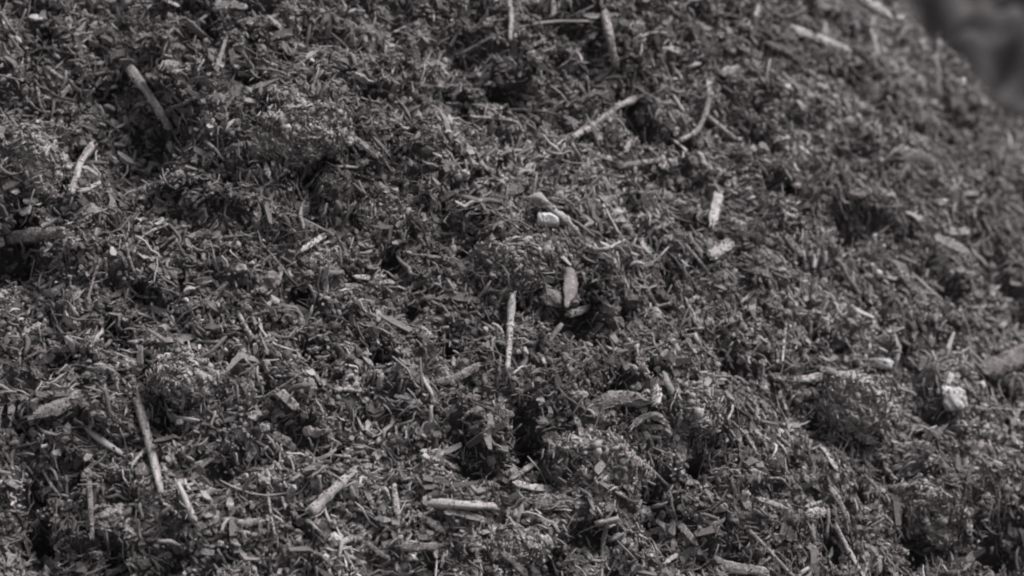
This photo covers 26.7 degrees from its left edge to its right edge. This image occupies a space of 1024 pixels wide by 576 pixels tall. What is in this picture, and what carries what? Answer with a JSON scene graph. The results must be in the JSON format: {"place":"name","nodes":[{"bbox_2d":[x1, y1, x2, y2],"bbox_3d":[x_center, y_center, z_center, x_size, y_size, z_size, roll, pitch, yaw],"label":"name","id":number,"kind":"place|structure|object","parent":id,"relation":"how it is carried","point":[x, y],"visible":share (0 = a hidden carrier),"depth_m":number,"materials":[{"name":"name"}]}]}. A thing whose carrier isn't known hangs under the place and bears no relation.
{"place":"outdoors","nodes":[
{"label":"outdoors","id":0,"kind":"place"},
{"bbox_2d":[892,0,1023,130],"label":"background heap","id":1,"kind":"object","parent":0,"point":[986,37],"visible":0.01,"depth_m":4.80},
{"label":"ground","id":2,"kind":"structure","parent":0,"visible":0},
{"bbox_2d":[0,0,1023,575],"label":"compost heap","id":3,"kind":"object","parent":2,"relation":"on","point":[28,382],"visible":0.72,"depth_m":2.07,"materials":[{"name":"soil"}]},
{"bbox_2d":[6,226,68,245],"bbox_3d":[-0.449,-0.049,2.024,0.088,0.031,0.014,13,24,31],"label":"bark piece","id":4,"kind":"object","parent":3,"relation":"on","point":[31,234],"visible":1,"depth_m":2.02,"materials":[{"name":"grey wood"}]},
{"bbox_2d":[0,128,75,206],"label":"soil clod","id":5,"kind":"object","parent":3,"relation":"on","point":[48,165],"visible":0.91,"depth_m":2.04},
{"bbox_2d":[30,365,46,380],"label":"wood chip","id":6,"kind":"object","parent":3,"relation":"on","point":[37,374],"visible":1,"depth_m":1.97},
{"bbox_2d":[40,553,62,569],"bbox_3d":[-0.413,0.245,1.927,0.008,0.032,0.083,-10,22,-25],"label":"bark piece","id":7,"kind":"object","parent":3,"relation":"on","point":[47,560],"visible":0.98,"depth_m":1.93,"materials":[{"name":"grey wood"}]},
{"bbox_2d":[67,140,97,196],"bbox_3d":[-0.412,-0.115,2.054,0.016,0.024,0.116,0,20,0],"label":"stick","id":8,"kind":"object","parent":3,"relation":"on","point":[90,147],"visible":0.98,"depth_m":2.07,"materials":[{"name":"grey wood"}]},
{"bbox_2d":[85,465,94,541],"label":"stick","id":9,"kind":"object","parent":3,"relation":"on","point":[89,489],"visible":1,"depth_m":1.90,"materials":[{"name":"grey wood"}]},
{"bbox_2d":[86,258,101,300],"bbox_3d":[-0.386,-0.008,1.988,0.006,0.032,0.034,6,21,16],"label":"twig","id":10,"kind":"object","parent":3,"relation":"on","point":[99,260],"visible":1,"depth_m":1.99,"materials":[{"name":"grey wood"}]},
{"bbox_2d":[95,502,126,517],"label":"wood chip","id":11,"kind":"object","parent":3,"relation":"on","point":[111,511],"visible":1,"depth_m":1.90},
{"bbox_2d":[100,563,125,575],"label":"wood chip","id":12,"kind":"object","parent":3,"relation":"on","point":[121,568],"visible":0.94,"depth_m":1.91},
{"bbox_2d":[131,392,164,497],"bbox_3d":[-0.322,0.138,1.919,0.012,0.063,0.098,-8,21,-21],"label":"stick","id":13,"kind":"object","parent":3,"relation":"on","point":[144,427],"visible":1,"depth_m":1.93,"materials":[{"name":"grey wood"}]},
{"bbox_2d":[124,56,173,131],"bbox_3d":[-0.360,-0.189,2.114,0.066,0.068,0.018,17,26,38],"label":"stick","id":14,"kind":"object","parent":3,"relation":"on","point":[136,77],"visible":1,"depth_m":2.11,"materials":[{"name":"grey wood"}]},
{"bbox_2d":[131,223,168,254],"bbox_3d":[-0.337,-0.046,2.010,0.007,0.020,0.048,17,26,39],"label":"twig","id":15,"kind":"object","parent":3,"relation":"on","point":[144,235],"visible":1,"depth_m":2.01,"materials":[{"name":"grey wood"}]},
{"bbox_2d":[132,479,176,526],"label":"soil clod","id":16,"kind":"object","parent":3,"relation":"on","point":[146,495],"visible":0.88,"depth_m":1.90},
{"bbox_2d":[144,350,228,407],"bbox_3d":[-0.292,0.085,1.946,0.081,0.055,0.041,0,20,0],"label":"soil clod","id":17,"kind":"object","parent":3,"relation":"on","point":[198,377],"visible":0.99,"depth_m":1.94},
{"bbox_2d":[183,18,216,46],"bbox_3d":[-0.308,-0.252,2.146,0.038,0.036,0.010,0,20,0],"label":"wood chip","id":18,"kind":"object","parent":3,"relation":"on","point":[192,26],"visible":0.73,"depth_m":2.14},
{"bbox_2d":[214,35,228,73],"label":"wood chip","id":19,"kind":"object","parent":3,"relation":"on","point":[219,59],"visible":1,"depth_m":2.09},
{"bbox_2d":[211,0,247,9],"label":"wood chip","id":20,"kind":"object","parent":3,"relation":"on","point":[235,5],"visible":1,"depth_m":2.12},
{"bbox_2d":[224,517,265,525],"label":"wood chip","id":21,"kind":"object","parent":3,"relation":"on","point":[249,522],"visible":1,"depth_m":1.89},
{"bbox_2d":[236,310,253,340],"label":"stick","id":22,"kind":"object","parent":3,"relation":"on","point":[244,325],"visible":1,"depth_m":1.96,"materials":[{"name":"grey wood"}]},
{"bbox_2d":[264,465,275,534],"bbox_3d":[-0.214,0.187,1.902,0.005,0.048,0.047,-5,21,-14],"label":"twig","id":23,"kind":"object","parent":3,"relation":"on","point":[269,502],"visible":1,"depth_m":1.90,"materials":[{"name":"grey wood"}]},
{"bbox_2d":[268,431,299,451],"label":"wood chip","id":24,"kind":"object","parent":3,"relation":"on","point":[284,440],"visible":1,"depth_m":1.94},
{"bbox_2d":[274,388,301,411],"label":"wood chip","id":25,"kind":"object","parent":3,"relation":"on","point":[291,402],"visible":1,"depth_m":1.93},
{"bbox_2d":[244,98,356,168],"bbox_3d":[-0.200,-0.146,2.040,0.108,0.064,0.049,0,20,0],"label":"soil clod","id":26,"kind":"object","parent":3,"relation":"on","point":[313,132],"visible":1,"depth_m":2.03,"materials":[{"name":"soil"}]},
{"bbox_2d":[300,233,326,252],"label":"wood chip","id":27,"kind":"object","parent":3,"relation":"on","point":[313,242],"visible":1,"depth_m":2.02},
{"bbox_2d":[304,246,346,281],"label":"soil clod","id":28,"kind":"object","parent":3,"relation":"on","point":[316,258],"visible":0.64,"depth_m":2.02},
{"bbox_2d":[305,465,357,517],"bbox_3d":[-0.159,0.181,1.910,0.061,0.034,0.014,-18,26,-40],"label":"stick","id":29,"kind":"object","parent":3,"relation":"on","point":[315,507],"visible":1,"depth_m":1.91,"materials":[{"name":"grey wood"}]},
{"bbox_2d":[333,385,363,392],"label":"wood chip","id":30,"kind":"object","parent":3,"relation":"on","point":[350,388],"visible":1,"depth_m":1.96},
{"bbox_2d":[352,135,383,158],"bbox_3d":[-0.143,-0.138,2.054,0.043,0.029,0.011,0,20,0],"label":"wood chip","id":31,"kind":"object","parent":3,"relation":"on","point":[372,151],"visible":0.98,"depth_m":2.05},
{"bbox_2d":[365,540,390,559],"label":"wood chip","id":32,"kind":"object","parent":3,"relation":"on","point":[372,547],"visible":1,"depth_m":1.91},
{"bbox_2d":[350,183,412,233],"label":"soil clod","id":33,"kind":"object","parent":3,"relation":"on","point":[370,212],"visible":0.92,"depth_m":2.06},
{"bbox_2d":[392,483,400,519],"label":"wood chip","id":34,"kind":"object","parent":3,"relation":"on","point":[396,504],"visible":1,"depth_m":1.92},
{"bbox_2d":[406,33,420,62],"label":"wood chip","id":35,"kind":"object","parent":3,"relation":"on","point":[411,41],"visible":1,"depth_m":2.15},
{"bbox_2d":[395,539,444,551],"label":"wood chip","id":36,"kind":"object","parent":3,"relation":"on","point":[411,546],"visible":1,"depth_m":1.91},
{"bbox_2d":[415,513,446,532],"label":"wood chip","id":37,"kind":"object","parent":3,"relation":"on","point":[435,525],"visible":1,"depth_m":1.92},
{"bbox_2d":[432,362,482,384],"bbox_3d":[-0.050,0.080,1.993,0.051,0.015,0.007,-10,22,-25],"label":"wood chip","id":38,"kind":"object","parent":3,"relation":"on","point":[463,373],"visible":1,"depth_m":1.99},
{"bbox_2d":[455,168,469,181],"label":"pebble","id":39,"kind":"object","parent":3,"relation":"on","point":[464,175],"visible":1,"depth_m":2.10,"materials":[{"name":"stone"}]},
{"bbox_2d":[444,509,486,523],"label":"wood chip","id":40,"kind":"object","parent":3,"relation":"on","point":[468,514],"visible":1,"depth_m":1.92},
{"bbox_2d":[467,528,482,556],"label":"wood chip","id":41,"kind":"object","parent":3,"relation":"on","point":[475,539],"visible":1,"depth_m":1.92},
{"bbox_2d":[469,115,525,133],"bbox_3d":[-0.015,-0.165,2.146,0.056,0.020,0.018,0,20,0],"label":"twig","id":42,"kind":"object","parent":3,"relation":"on","point":[495,118],"visible":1,"depth_m":2.15,"materials":[{"name":"grey wood"}]},
{"bbox_2d":[491,291,515,371],"bbox_3d":[-0.008,0.040,2.015,0.025,0.057,0.073,0,20,0],"label":"stick","id":43,"kind":"object","parent":3,"relation":"on","point":[511,305],"visible":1,"depth_m":2.03,"materials":[{"name":"grey wood"}]},
{"bbox_2d":[506,0,514,43],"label":"twig","id":44,"kind":"object","parent":3,"relation":"on","point":[510,18],"visible":1,"depth_m":2.18,"materials":[{"name":"grey wood"}]},
{"bbox_2d":[0,0,1023,575],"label":"loose fibres","id":45,"kind":"object","parent":3,"relation":"on","point":[318,88],"visible":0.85,"depth_m":2.07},
{"bbox_2d":[302,426,326,437],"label":"dry leaf","id":46,"kind":"object","parent":45,"relation":"on","point":[316,432],"visible":1,"depth_m":1.93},
{"bbox_2d":[418,497,499,510],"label":"stick","id":47,"kind":"object","parent":45,"relation":"on","point":[445,504],"visible":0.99,"depth_m":1.92,"materials":[{"name":"grey wood"}]},
{"bbox_2d":[600,8,618,69],"bbox_3d":[0.099,-0.257,2.227,0.015,0.057,0.042,-6,21,-17],"label":"stick","id":48,"kind":"object","parent":45,"relation":"on","point":[607,25],"visible":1,"depth_m":2.22,"materials":[{"name":"grey wood"}]},
{"bbox_2d":[627,412,670,432],"bbox_3d":[0.126,0.124,1.992,0.044,0.019,0.012,-8,22,-21],"label":"root","id":49,"kind":"object","parent":45,"relation":"on","point":[657,416],"visible":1,"depth_m":1.99,"materials":[{"name":"grey wood"}]},
{"bbox_2d":[704,238,735,260],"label":"wood chip","id":50,"kind":"object","parent":45,"relation":"on","point":[715,252],"visible":1,"depth_m":2.14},
{"bbox_2d":[0,0,1023,575],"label":"soil crumbs","id":51,"kind":"object","parent":3,"relation":"on","point":[528,368],"visible":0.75,"depth_m":2.08,"materials":[{"name":"soil"}]},
{"bbox_2d":[603,300,616,317],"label":"wood chip","id":52,"kind":"object","parent":51,"relation":"on","point":[610,310],"visible":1,"depth_m":2.07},
{"bbox_2d":[676,523,697,544],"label":"wood chip","id":53,"kind":"object","parent":51,"relation":"on","point":[682,527],"visible":1,"depth_m":1.99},
{"bbox_2d":[0,0,1023,575],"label":"wood shreds","id":54,"kind":"object","parent":3,"relation":"on","point":[664,530],"visible":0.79,"depth_m":2.07,"materials":[{"name":"wood"}]},
{"bbox_2d":[33,392,84,416],"bbox_3d":[-0.405,0.105,1.940,0.054,0.016,0.010,-11,23,-28],"label":"wood chip","id":55,"kind":"object","parent":54,"relation":"on","point":[58,407],"visible":1,"depth_m":1.94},
{"bbox_2d":[585,243,620,273],"bbox_3d":[0.082,-0.028,2.093,0.057,0.025,0.012,18,27,40],"label":"root","id":56,"kind":"object","parent":54,"relation":"on","point":[610,260],"visible":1,"depth_m":2.08,"materials":[{"name":"grey wood"}]},
{"bbox_2d":[0,0,1023,575],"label":"soil lumps","id":57,"kind":"object","parent":3,"relation":"on","point":[272,278],"visible":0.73,"depth_m":2.07,"materials":[{"name":"soil"}]},
{"bbox_2d":[493,172,533,201],"bbox_3d":[-0.003,-0.097,2.108,0.015,0.022,0.067,15,25,36],"label":"bark piece","id":58,"kind":"object","parent":3,"relation":"on","point":[516,187],"visible":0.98,"depth_m":2.11,"materials":[{"name":"grey wood"}]},
{"bbox_2d":[501,552,528,575],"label":"wood chip","id":59,"kind":"object","parent":3,"relation":"on","point":[518,567],"visible":1,"depth_m":1.93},
{"bbox_2d":[469,232,562,293],"bbox_3d":[0.004,-0.022,2.048,0.091,0.062,0.043,0,20,0],"label":"soil clod","id":60,"kind":"object","parent":3,"relation":"on","point":[515,257],"visible":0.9,"depth_m":2.04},
{"bbox_2d":[479,520,552,572],"bbox_3d":[0.002,0.232,1.938,0.070,0.046,0.035,0,20,0],"label":"soil clod","id":61,"kind":"object","parent":3,"relation":"on","point":[508,538],"visible":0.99,"depth_m":1.93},
{"bbox_2d":[505,506,526,537],"bbox_3d":[0.002,0.212,1.938,0.013,0.022,0.037,-13,24,-32],"label":"root","id":62,"kind":"object","parent":61,"relation":"on","point":[514,526],"visible":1,"depth_m":1.94,"materials":[{"name":"grey wood"}]},
{"bbox_2d":[509,460,538,479],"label":"wood chip","id":63,"kind":"object","parent":3,"relation":"on","point":[531,465],"visible":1,"depth_m":1.98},
{"bbox_2d":[456,19,594,58],"bbox_3d":[0.017,-0.256,2.204,0.154,0.035,0.019,-7,21,-20],"label":"stick","id":64,"kind":"object","parent":3,"relation":"on","point":[462,53],"visible":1,"depth_m":2.19,"materials":[{"name":"grey wood"}]},
{"bbox_2d":[512,480,554,492],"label":"wood chip","id":65,"kind":"object","parent":3,"relation":"on","point":[533,487],"visible":1,"depth_m":1.97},
{"bbox_2d":[537,212,558,226],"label":"pebble","id":66,"kind":"object","parent":3,"relation":"on","point":[551,219],"visible":1,"depth_m":2.09,"materials":[{"name":"stone"}]},
{"bbox_2d":[522,491,577,512],"bbox_3d":[0.035,0.194,1.955,0.051,0.019,0.017,0,20,0],"label":"bark piece","id":67,"kind":"object","parent":3,"relation":"on","point":[545,502],"visible":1,"depth_m":1.95,"materials":[{"name":"grey wood"}]},
{"bbox_2d":[539,288,563,307],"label":"pebble","id":68,"kind":"object","parent":3,"relation":"on","point":[556,299],"visible":1,"depth_m":2.05,"materials":[{"name":"stone"}]},
{"bbox_2d":[547,195,582,216],"bbox_3d":[0.052,-0.080,2.113,0.036,0.023,0.009,0,20,0],"label":"root","id":69,"kind":"object","parent":3,"relation":"on","point":[556,199],"visible":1,"depth_m":2.11,"materials":[{"name":"grey wood"}]},
{"bbox_2d":[562,267,577,308],"bbox_3d":[0.056,0.000,2.061,0.016,0.029,0.043,0,20,0],"label":"dry leaf","id":70,"kind":"object","parent":3,"relation":"on","point":[570,286],"visible":1,"depth_m":2.06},
{"bbox_2d":[555,230,588,256],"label":"soil clod","id":71,"kind":"object","parent":3,"relation":"on","point":[582,246],"visible":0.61,"depth_m":2.10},
{"bbox_2d":[520,192,583,238],"bbox_3d":[0.038,-0.070,2.102,0.068,0.044,0.012,9,22,23],"label":"root","id":72,"kind":"object","parent":71,"relation":"on","point":[538,199],"visible":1,"depth_m":2.10,"materials":[{"name":"grey wood"}]},
{"bbox_2d":[564,304,590,317],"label":"wood chip","id":73,"kind":"object","parent":3,"relation":"on","point":[579,310],"visible":1,"depth_m":2.08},
{"bbox_2d":[543,428,655,490],"bbox_3d":[0.081,0.161,1.982,0.104,0.063,0.050,0,20,0],"label":"soil clod","id":74,"kind":"object","parent":3,"relation":"on","point":[619,458],"visible":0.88,"depth_m":1.97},
{"bbox_2d":[594,516,619,575],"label":"stick","id":75,"kind":"object","parent":3,"relation":"on","point":[605,523],"visible":1,"depth_m":1.96,"materials":[{"name":"grey wood"}]},
{"bbox_2d":[569,92,646,139],"bbox_3d":[0.094,-0.177,2.199,0.018,0.026,0.130,15,25,36],"label":"root","id":76,"kind":"object","parent":3,"relation":"on","point":[626,102],"visible":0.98,"depth_m":2.21,"materials":[{"name":"grey wood"}]},
{"bbox_2d":[594,149,625,165],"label":"wood chip","id":77,"kind":"object","parent":3,"relation":"on","point":[614,159],"visible":1,"depth_m":2.19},
{"bbox_2d":[590,389,658,411],"bbox_3d":[0.101,0.105,2.007,0.073,0.022,0.014,2,20,4],"label":"bark piece","id":78,"kind":"object","parent":3,"relation":"on","point":[611,399],"visible":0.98,"depth_m":2.00,"materials":[{"name":"grey wood"}]},
{"bbox_2d":[615,157,662,168],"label":"wood chip","id":79,"kind":"object","parent":3,"relation":"on","point":[637,163],"visible":1,"depth_m":2.19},
{"bbox_2d":[634,344,648,367],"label":"bark piece","id":80,"kind":"object","parent":3,"relation":"on","point":[640,358],"visible":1,"depth_m":2.03,"materials":[{"name":"grey wood"}]},
{"bbox_2d":[650,378,661,406],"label":"wood chip","id":81,"kind":"object","parent":3,"relation":"on","point":[656,395],"visible":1,"depth_m":1.99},
{"bbox_2d":[645,292,671,307],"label":"twig","id":82,"kind":"object","parent":3,"relation":"on","point":[654,301],"visible":0.99,"depth_m":2.11,"materials":[{"name":"grey wood"}]},
{"bbox_2d":[657,53,674,92],"bbox_3d":[0.163,-0.226,2.255,0.022,0.041,0.013,11,23,28],"label":"twig","id":83,"kind":"object","parent":3,"relation":"on","point":[661,60],"visible":1,"depth_m":2.26,"materials":[{"name":"grey wood"}]},
{"bbox_2d":[678,89,713,142],"bbox_3d":[0.192,-0.179,2.233,0.010,0.045,0.067,13,24,31],"label":"stick","id":84,"kind":"object","parent":3,"relation":"on","point":[705,112],"visible":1,"depth_m":2.24,"materials":[{"name":"grey wood"}]},
{"bbox_2d":[667,380,726,441],"bbox_3d":[0.172,0.116,2.021,0.058,0.059,0.044,3,20,9],"label":"soil clod","id":85,"kind":"object","parent":3,"relation":"on","point":[698,420],"visible":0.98,"depth_m":2.01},
{"bbox_2d":[706,191,724,227],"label":"wood chip","id":86,"kind":"object","parent":3,"relation":"on","point":[716,205],"visible":1,"depth_m":2.18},
{"bbox_2d":[707,115,736,140],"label":"stick","id":87,"kind":"object","parent":3,"relation":"on","point":[716,123],"visible":1,"depth_m":2.25,"materials":[{"name":"grey wood"}]},
{"bbox_2d":[718,64,740,76],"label":"wood chip","id":88,"kind":"object","parent":3,"relation":"on","point":[727,69],"visible":1,"depth_m":2.30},
{"bbox_2d":[731,421,758,454],"bbox_3d":[0.220,0.138,2.037,0.027,0.037,0.020,0,20,0],"label":"twig","id":89,"kind":"object","parent":3,"relation":"on","point":[743,432],"visible":1,"depth_m":2.04,"materials":[{"name":"grey wood"}]},
{"bbox_2d":[721,560,769,575],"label":"wood chip","id":90,"kind":"object","parent":3,"relation":"on","point":[754,570],"visible":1,"depth_m":1.98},
{"bbox_2d":[740,486,752,510],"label":"wood chip","id":91,"kind":"object","parent":3,"relation":"on","point":[745,497],"visible":1,"depth_m":2.01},
{"bbox_2d":[756,245,777,262],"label":"wood chip","id":92,"kind":"object","parent":3,"relation":"on","point":[770,256],"visible":1,"depth_m":2.17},
{"bbox_2d":[744,525,793,575],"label":"twig","id":93,"kind":"object","parent":3,"relation":"on","point":[768,550],"visible":1,"depth_m":1.99,"materials":[{"name":"grey wood"}]},
{"bbox_2d":[756,497,793,512],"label":"wood chip","id":94,"kind":"object","parent":3,"relation":"on","point":[770,502],"visible":1,"depth_m":2.02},
{"bbox_2d":[763,41,808,66],"bbox_3d":[0.305,-0.260,2.397,0.056,0.036,0.006,-6,21,-17],"label":"wood chip","id":95,"kind":"object","parent":3,"relation":"on","point":[788,51],"visible":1,"depth_m":2.40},
{"bbox_2d":[782,230,804,257],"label":"wood chip","id":96,"kind":"object","parent":3,"relation":"on","point":[794,247],"visible":1,"depth_m":2.19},
{"bbox_2d":[767,372,822,382],"bbox_3d":[0.293,0.086,2.130,0.103,0.027,0.010,-13,24,-32],"label":"bark piece","id":97,"kind":"object","parent":3,"relation":"on","point":[809,378],"visible":0.72,"depth_m":2.12,"materials":[{"name":"grey wood"}]},
{"bbox_2d":[804,507,826,519],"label":"bark piece","id":98,"kind":"object","parent":3,"relation":"on","point":[810,513],"visible":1,"depth_m":2.02,"materials":[{"name":"grey wood"}]},
{"bbox_2d":[789,24,853,52],"bbox_3d":[0.357,-0.286,2.487,0.014,0.057,0.129,18,26,40],"label":"bark piece","id":99,"kind":"object","parent":3,"relation":"on","point":[800,31],"visible":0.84,"depth_m":2.48,"materials":[{"name":"grey wood"}]},
{"bbox_2d":[814,439,838,470],"bbox_3d":[0.306,0.162,2.092,0.008,0.005,0.077,-3,20,-9],"label":"wood chip","id":100,"kind":"object","parent":3,"relation":"on","point":[832,462],"visible":0.87,"depth_m":2.08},
{"bbox_2d":[828,485,849,520],"bbox_3d":[0.312,0.205,2.050,0.025,0.032,0.007,16,25,37],"label":"wood chip","id":101,"kind":"object","parent":3,"relation":"on","point":[838,499],"visible":1,"depth_m":2.05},
{"bbox_2d":[833,523,864,575],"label":"stick","id":102,"kind":"object","parent":3,"relation":"on","point":[844,543],"visible":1,"depth_m":2.04,"materials":[{"name":"grey wood"}]},
{"bbox_2d":[837,258,861,295],"bbox_3d":[0.349,-0.011,2.228,0.029,0.037,0.008,12,23,30],"label":"twig","id":103,"kind":"object","parent":3,"relation":"on","point":[848,277],"visible":1,"depth_m":2.23,"materials":[{"name":"grey wood"}]},
{"bbox_2d":[817,366,900,438],"bbox_3d":[0.341,0.113,2.123,0.085,0.068,0.050,0,20,0],"label":"soil clod","id":104,"kind":"object","parent":3,"relation":"on","point":[869,405],"visible":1,"depth_m":2.11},
{"bbox_2d":[855,434,878,444],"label":"wood chip","id":105,"kind":"object","parent":3,"relation":"on","point":[868,439],"visible":1,"depth_m":2.12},
{"bbox_2d":[858,0,895,23],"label":"bark piece","id":106,"kind":"object","parent":3,"relation":"on","point":[875,7],"visible":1,"depth_m":2.49,"materials":[{"name":"grey wood"}]},
{"bbox_2d":[866,22,896,31],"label":"wood chip","id":107,"kind":"object","parent":3,"relation":"on","point":[879,26],"visible":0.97,"depth_m":2.56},
{"bbox_2d":[870,357,893,369],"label":"pebble","id":108,"kind":"object","parent":3,"relation":"on","point":[884,363],"visible":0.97,"depth_m":2.20,"materials":[{"name":"stone"}]},
{"bbox_2d":[894,441,930,447],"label":"wood chip","id":109,"kind":"object","parent":3,"relation":"on","point":[917,444],"visible":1,"depth_m":2.13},
{"bbox_2d":[894,146,938,171],"bbox_3d":[0.453,-0.141,2.413,0.083,0.044,0.014,-16,25,-37],"label":"bark piece","id":110,"kind":"object","parent":3,"relation":"on","point":[925,160],"visible":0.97,"depth_m":2.41,"materials":[{"name":"grey wood"}]},
{"bbox_2d":[885,475,977,550],"bbox_3d":[0.407,0.219,2.106,0.100,0.074,0.055,0,20,0],"label":"soil clod","id":111,"kind":"object","parent":3,"relation":"on","point":[940,519],"visible":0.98,"depth_m":2.10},
{"bbox_2d":[932,232,973,258],"bbox_3d":[0.479,-0.048,2.350,0.052,0.026,0.012,8,21,21],"label":"wood chip","id":112,"kind":"object","parent":3,"relation":"on","point":[954,245],"visible":0.91,"depth_m":2.35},
{"bbox_2d":[941,386,967,410],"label":"pebble","id":113,"kind":"object","parent":3,"relation":"on","point":[954,398],"visible":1,"depth_m":2.16,"materials":[{"name":"stone"}]},
{"bbox_2d":[946,226,970,235],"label":"wood chip","id":114,"kind":"object","parent":3,"relation":"on","point":[952,231],"visible":1,"depth_m":2.36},
{"bbox_2d":[942,420,1011,453],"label":"soil clod","id":115,"kind":"object","parent":3,"relation":"on","point":[993,433],"visible":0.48,"depth_m":2.18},
{"bbox_2d":[952,439,1023,529],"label":"soil clod","id":116,"kind":"object","parent":3,"relation":"on","point":[990,462],"visible":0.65,"depth_m":2.15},
{"bbox_2d":[974,343,1023,380],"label":"bark piece","id":117,"kind":"object","parent":3,"relation":"on","point":[999,365],"visible":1,"depth_m":2.27,"materials":[{"name":"grey wood"}]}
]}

